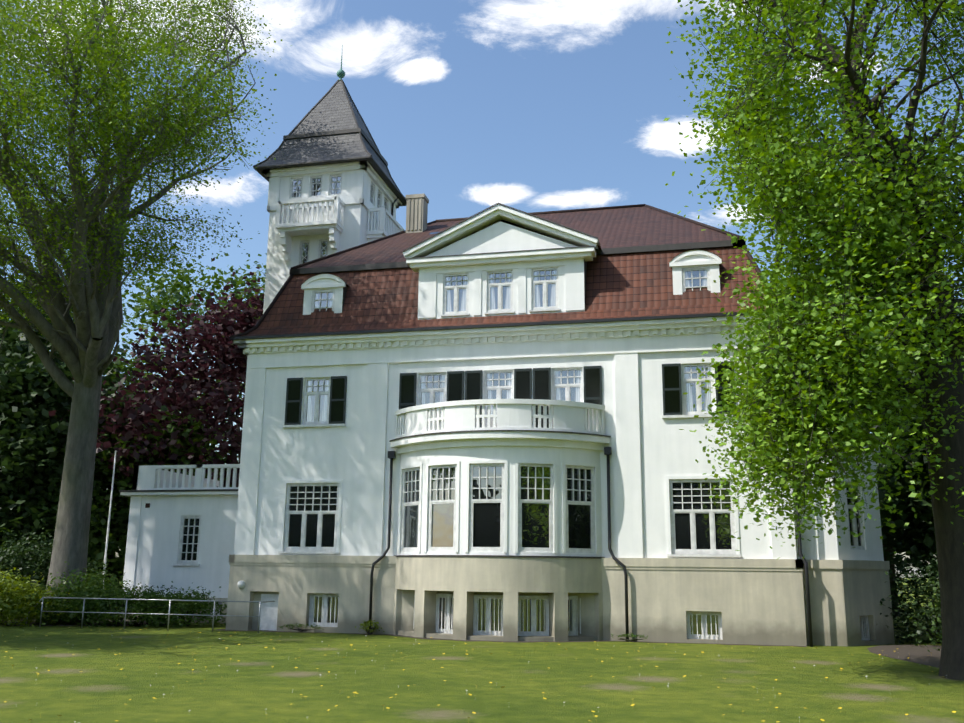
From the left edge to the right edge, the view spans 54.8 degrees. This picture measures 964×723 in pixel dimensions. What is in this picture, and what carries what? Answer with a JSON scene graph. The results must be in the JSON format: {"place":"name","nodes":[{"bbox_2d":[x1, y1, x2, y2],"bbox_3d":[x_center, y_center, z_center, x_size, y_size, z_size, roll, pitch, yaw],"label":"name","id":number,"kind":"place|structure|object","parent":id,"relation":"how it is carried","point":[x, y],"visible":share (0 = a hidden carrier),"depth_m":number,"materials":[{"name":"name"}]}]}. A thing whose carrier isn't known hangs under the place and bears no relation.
{"place":"outdoors","nodes":[
{"label":"outdoors","id":0,"kind":"place"},
{"bbox_2d":[278,623,324,631],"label":"plant","id":1,"kind":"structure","parent":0,"point":[295,625],"depth_m":28.29,"materials":[{"name":"green plant"}]},
{"bbox_2d":[0,578,963,722],"bbox_3d":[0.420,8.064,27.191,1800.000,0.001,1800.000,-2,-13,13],"label":"lawn","id":2,"kind":"structure","parent":0,"point":[102,687],"depth_m":16.34,"materials":[{"name":"green plant"}]},
{"bbox_2d":[0,566,85,627],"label":"shrub","id":3,"kind":"object","parent":2,"relation":"on","point":[13,602],"visible":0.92,"depth_m":29.81,"materials":[{"name":"green plant"}]},
{"bbox_2d":[0,492,93,587],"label":"shrub","id":4,"kind":"object","parent":2,"relation":"on","point":[32,527],"visible":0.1,"depth_m":37.93,"materials":[{"name":"green plant"}]},
{"bbox_2d":[0,519,120,617],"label":"shrub","id":5,"kind":"object","parent":2,"relation":"on","point":[26,556],"visible":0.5,"depth_m":34.24,"materials":[{"name":"green plant"}]},
{"bbox_2d":[0,257,144,491],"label":"tree","id":6,"kind":"object","parent":2,"relation":"on","point":[11,335],"visible":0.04,"depth_m":45.80,"materials":[{"name":"green plant"}]},
{"bbox_2d":[0,346,146,584],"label":"tree","id":7,"kind":"object","parent":2,"relation":"on","point":[30,425],"visible":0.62,"depth_m":39.87,"materials":[{"name":"green plant"}]},
{"bbox_2d":[0,268,175,582],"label":"tree","id":8,"kind":"object","parent":2,"relation":"on","point":[128,365],"depth_m":58.19,"materials":[{"name":"green plant"}]},
{"bbox_2d":[15,560,164,626],"bbox_3d":[-13.157,7.939,30.995,4.430,2.588,3.886,-2,-13,13],"label":"shrub","id":9,"kind":"object","parent":2,"relation":"on","point":[98,583],"visible":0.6,"depth_m":30.39,"materials":[{"name":"green plant"}]},
{"bbox_2d":[0,405,227,607],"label":"tree","id":10,"kind":"object","parent":2,"relation":"on","point":[114,544],"visible":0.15,"depth_m":41.66,"materials":[{"name":"green plant"}]},
{"bbox_2d":[18,245,266,499],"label":"tree","id":11,"kind":"object","parent":2,"relation":"on","point":[175,296],"visible":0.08,"depth_m":60.76,"materials":[{"name":"green plant"}]},
{"bbox_2d":[0,0,291,623],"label":"beech tree","id":12,"kind":"object","parent":2,"relation":"on","point":[88,229],"visible":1,"depth_m":31.29,"materials":[{"name":"green plant"}]},
{"bbox_2d":[26,597,274,632],"bbox_3d":[-10.634,7.905,29.155,8.441,0.919,0.972,-2,-13,13],"label":"stair railing","id":13,"kind":"object","parent":2,"relation":"on","point":[168,614],"visible":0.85,"depth_m":28.61,"materials":[{"name":"grey metal"}]},
{"bbox_2d":[49,257,265,543],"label":"copper beech tree","id":14,"kind":"object","parent":2,"relation":"on","point":[224,351],"visible":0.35,"depth_m":45.69,"materials":[{"name":"purple plant"}]},
{"bbox_2d":[119,596,227,623],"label":"annex plinth","id":15,"kind":"structure","parent":2,"relation":"on","point":[224,611],"depth_m":32.47,"materials":[{"name":"beige concrete"}]},
{"bbox_2d":[120,464,239,597],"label":"annex walls","id":16,"kind":"structure","parent":2,"relation":"on","point":[152,545],"depth_m":33.54,"materials":[{"name":"white paint"}]},
{"bbox_2d":[119,489,237,491],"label":"cornice","id":17,"kind":"structure","parent":16,"relation":"on","point":[198,490],"depth_m":33.50,"materials":[{"name":"white paint"}]},
{"bbox_2d":[173,515,221,619],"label":"annex window frames","id":18,"kind":"structure","parent":16,"relation":"in","point":[186,562],"depth_m":33.38,"materials":[{"name":"white wood"}]},
{"bbox_2d":[181,519,221,612],"bbox_3d":[-10.070,7.321,33.157,2.050,3.470,0.030,-2,-13,13],"label":"window pane","id":19,"kind":"structure","parent":18,"relation":"in","point":[190,537],"depth_m":33.45,"materials":[{"name":"black glass"}]},
{"bbox_2d":[141,581,226,627],"bbox_3d":[-9.693,8.070,30.594,3.040,1.655,2.599,-2,-13,13],"label":"bush","id":20,"kind":"object","parent":2,"relation":"on","point":[199,606],"visible":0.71,"depth_m":30.40,"materials":[{"name":"green plant"}]},
{"bbox_2d":[262,161,403,313],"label":"tower walls","id":21,"kind":"structure","parent":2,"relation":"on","point":[351,215],"depth_m":40.63,"materials":[{"name":"white paint"}]},
{"bbox_2d":[255,81,395,185],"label":"tower roof","id":22,"kind":"structure","parent":21,"relation":"on","point":[331,111],"depth_m":42.07,"materials":[{"name":"grey tile"}]},
{"bbox_2d":[253,79,406,205],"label":"roof trim","id":23,"kind":"structure","parent":22,"relation":"on","point":[395,190],"depth_m":41.90,"materials":[{"name":"black metal"}]},
{"bbox_2d":[337,45,344,80],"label":"finial","id":24,"kind":"object","parent":23,"relation":"on","point":[340,73],"visible":0.83,"depth_m":44.48,"materials":[{"name":"green metal"}]},
{"bbox_2d":[289,174,387,264],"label":"window frames","id":25,"kind":"structure","parent":21,"relation":"in","point":[330,194],"depth_m":41.05,"materials":[{"name":"white wood"}]},
{"bbox_2d":[292,176,385,263],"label":"window panes","id":26,"kind":"structure","parent":25,"relation":"in","point":[305,245],"depth_m":40.97,"materials":[{"name":"grey glass"}]},
{"bbox_2d":[355,620,383,634],"bbox_3d":[-3.330,7.908,27.626,0.864,0.553,0.618,-2,-13,13],"label":"small plant","id":27,"kind":"object","parent":2,"relation":"on","point":[368,631],"visible":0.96,"depth_m":27.60,"materials":[{"name":"green plant"}]},
{"bbox_2d":[0,616,941,667],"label":"planting beds","id":28,"kind":"object","parent":2,"relation":"on","point":[918,654],"visible":0.44,"depth_m":25.09,"materials":[{"name":"soil"}]},
{"bbox_2d":[98,450,116,615],"bbox_3d":[-14.163,6.485,35.188,0.092,6.260,0.092,-8,-16,35],"label":"flagpole","id":29,"kind":"object","parent":28,"relation":"on","point":[106,545],"visible":0.67,"depth_m":35.30,"materials":[{"name":"white metal"}]},
{"bbox_2d":[42,585,194,628],"bbox_3d":[-12.029,8.056,30.161,5.645,1.564,2.648,-2,-13,13],"label":"shrub","id":30,"kind":"object","parent":28,"relation":"on","point":[137,607],"visible":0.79,"depth_m":29.96,"materials":[{"name":"plant"}]},
{"bbox_2d":[118,583,183,625],"bbox_3d":[-11.151,8.303,31.432,2.833,1.608,2.568,-12,-18,44],"label":"bush","id":31,"kind":"object","parent":28,"relation":"on","point":[151,603],"visible":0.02,"depth_m":31.20,"materials":[{"name":"green plant"}]},
{"bbox_2d":[4,627,955,722],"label":"lawn dandelions","id":32,"kind":"object","parent":2,"relation":"on","point":[441,667],"visible":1,"depth_m":17.01,"materials":[{"name":"yellow plant"}]},
{"bbox_2d":[35,633,946,721],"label":"lawn daisies","id":33,"kind":"object","parent":2,"relation":"on","point":[466,690],"visible":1,"depth_m":16.36,"materials":[{"name":"plant"}]},
{"bbox_2d":[226,555,806,645],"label":"foundation wall","id":34,"kind":"structure","parent":2,"relation":"on","point":[757,601],"depth_m":26.36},
{"bbox_2d":[237,581,244,588],"bbox_3d":[-7.569,6.999,29.163,0.260,0.247,0.115,-2,-13,13],"label":"wall lamp","id":35,"kind":"object","parent":34,"relation":"attached to","point":[241,584],"visible":0.98,"depth_m":29.13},
{"bbox_2d":[230,197,812,646],"bbox_3d":[2.193,0.254,36.238,18.000,19.257,15.600,-2,-13,13],"label":"gutter and downspouts","id":36,"kind":"object","parent":2,"relation":"on","point":[392,453],"visible":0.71,"depth_m":28.07,"materials":[{"name":"metal"}]},
{"bbox_2d":[663,0,963,680],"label":"tree","id":37,"kind":"object","parent":2,"relation":"on","point":[877,236],"visible":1,"depth_m":17.30,"materials":[{"name":"green plant"}]},
{"bbox_2d":[802,560,894,645],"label":"foundation wall","id":38,"kind":"structure","parent":2,"relation":"on","point":[845,595],"depth_m":25.75,"materials":[{"name":"beige concrete"}]},
{"bbox_2d":[797,445,883,560],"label":"annex walls","id":39,"kind":"structure","parent":38,"relation":"on","point":[825,545],"depth_m":26.29,"materials":[{"name":"white paint"}]},
{"bbox_2d":[846,482,869,639],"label":"window frames","id":40,"kind":"structure","parent":39,"relation":"in","point":[855,539],"depth_m":26.57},
{"bbox_2d":[846,484,865,632],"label":"window panes","id":41,"kind":"structure","parent":40,"relation":"in","point":[851,527],"depth_m":26.65,"materials":[{"name":"black glass"}]},
{"bbox_2d":[831,309,963,615],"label":"tree","id":42,"kind":"object","parent":2,"relation":"on","point":[889,551],"visible":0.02,"depth_m":44.90,"materials":[{"name":"green plant"}]},
{"bbox_2d":[846,301,962,581],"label":"tree","id":43,"kind":"object","parent":2,"relation":"on","point":[924,521],"visible":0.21,"depth_m":31.33,"materials":[{"name":"green plant"}]},
{"bbox_2d":[880,532,941,644],"bbox_3d":[13.539,7.030,27.192,6.036,4.030,5.675,4,-13,-16],"label":"shrub","id":44,"kind":"object","parent":2,"relation":"on","point":[900,587],"visible":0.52,"depth_m":27.05,"materials":[{"name":"green plant"}]},
{"bbox_2d":[892,539,941,648],"bbox_3d":[14.271,6.287,24.582,7.033,5.042,8.258,9,-15,-34],"label":"shrub","id":45,"kind":"object","parent":2,"relation":"on","point":[926,583],"visible":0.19,"depth_m":25.62,"materials":[{"name":"green plant"}]},
{"bbox_2d":[902,581,941,651],"bbox_3d":[12.520,5.966,21.134,5.257,2.732,5.770,-10,-16,38],"label":"shrub","id":46,"kind":"object","parent":2,"relation":"on","point":[932,627],"visible":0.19,"depth_m":22.01,"materials":[{"name":"green plant"}]},
{"bbox_2d":[948,269,963,313],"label":"tree","id":47,"kind":"object","parent":2,"relation":"on","point":[958,286],"depth_m":44.67,"materials":[{"name":"green plant"}]},
{"bbox_2d":[0,0,963,577],"label":"sky","id":48,"kind":"structure","parent":0,"point":[470,106],"materials":[{"name":"blue"}]},
{"bbox_2d":[233,204,798,558],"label":"villa walls","id":49,"kind":"structure","parent":0,"point":[653,452],"depth_m":28.65,"materials":[{"name":"white paint"}]},
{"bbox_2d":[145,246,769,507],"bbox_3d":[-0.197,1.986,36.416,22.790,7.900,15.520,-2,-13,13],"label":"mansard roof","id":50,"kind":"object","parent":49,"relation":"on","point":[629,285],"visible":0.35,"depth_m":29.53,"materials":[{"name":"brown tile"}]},
{"bbox_2d":[231,204,760,336],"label":"villa ridge tiles","id":51,"kind":"object","parent":50,"relation":"on","point":[290,277],"visible":0.23,"depth_m":33.59,"materials":[{"name":"brown tile"}]},
{"bbox_2d":[296,204,731,268],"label":"upper roof","id":52,"kind":"structure","parent":50,"relation":"on","point":[627,227],"depth_m":33.17,"materials":[{"name":"brown tile"}]},
{"bbox_2d":[405,193,428,232],"bbox_3d":[-2.613,-5.178,37.050,0.780,2.900,0.680,-2,-13,13],"label":"chimney","id":53,"kind":"object","parent":52,"relation":"on","point":[416,212],"visible":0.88,"depth_m":36.92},
{"bbox_2d":[284,361,735,430],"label":"window shutters","id":54,"kind":"object","parent":49,"relation":"attached to","point":[671,387],"visible":0.67,"depth_m":28.75,"materials":[{"name":"black wood"}]},
{"bbox_2d":[289,203,745,558],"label":"decorative molding","id":55,"kind":"structure","parent":49,"relation":"attached to","point":[603,251],"depth_m":29.50,"materials":[{"name":"white paint"}]},
{"bbox_2d":[215,266,867,639],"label":"window frames","id":56,"kind":"structure","parent":49,"relation":"in","point":[268,614],"depth_m":27.33,"materials":[{"name":"white wood"}]},
{"bbox_2d":[306,270,711,429],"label":"windows","id":57,"kind":"structure","parent":56,"relation":"in","point":[575,394],"depth_m":29.36,"materials":[{"name":"white wood"}]},
{"bbox_2d":[288,232,731,634],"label":"windows","id":58,"kind":"structure","parent":56,"relation":"in","point":[535,525],"depth_m":26.83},
{"bbox_2d":[611,633,647,641],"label":"plant","id":59,"kind":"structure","parent":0,"point":[634,636],"depth_m":25.94,"materials":[{"name":"green plant"}]}
]}

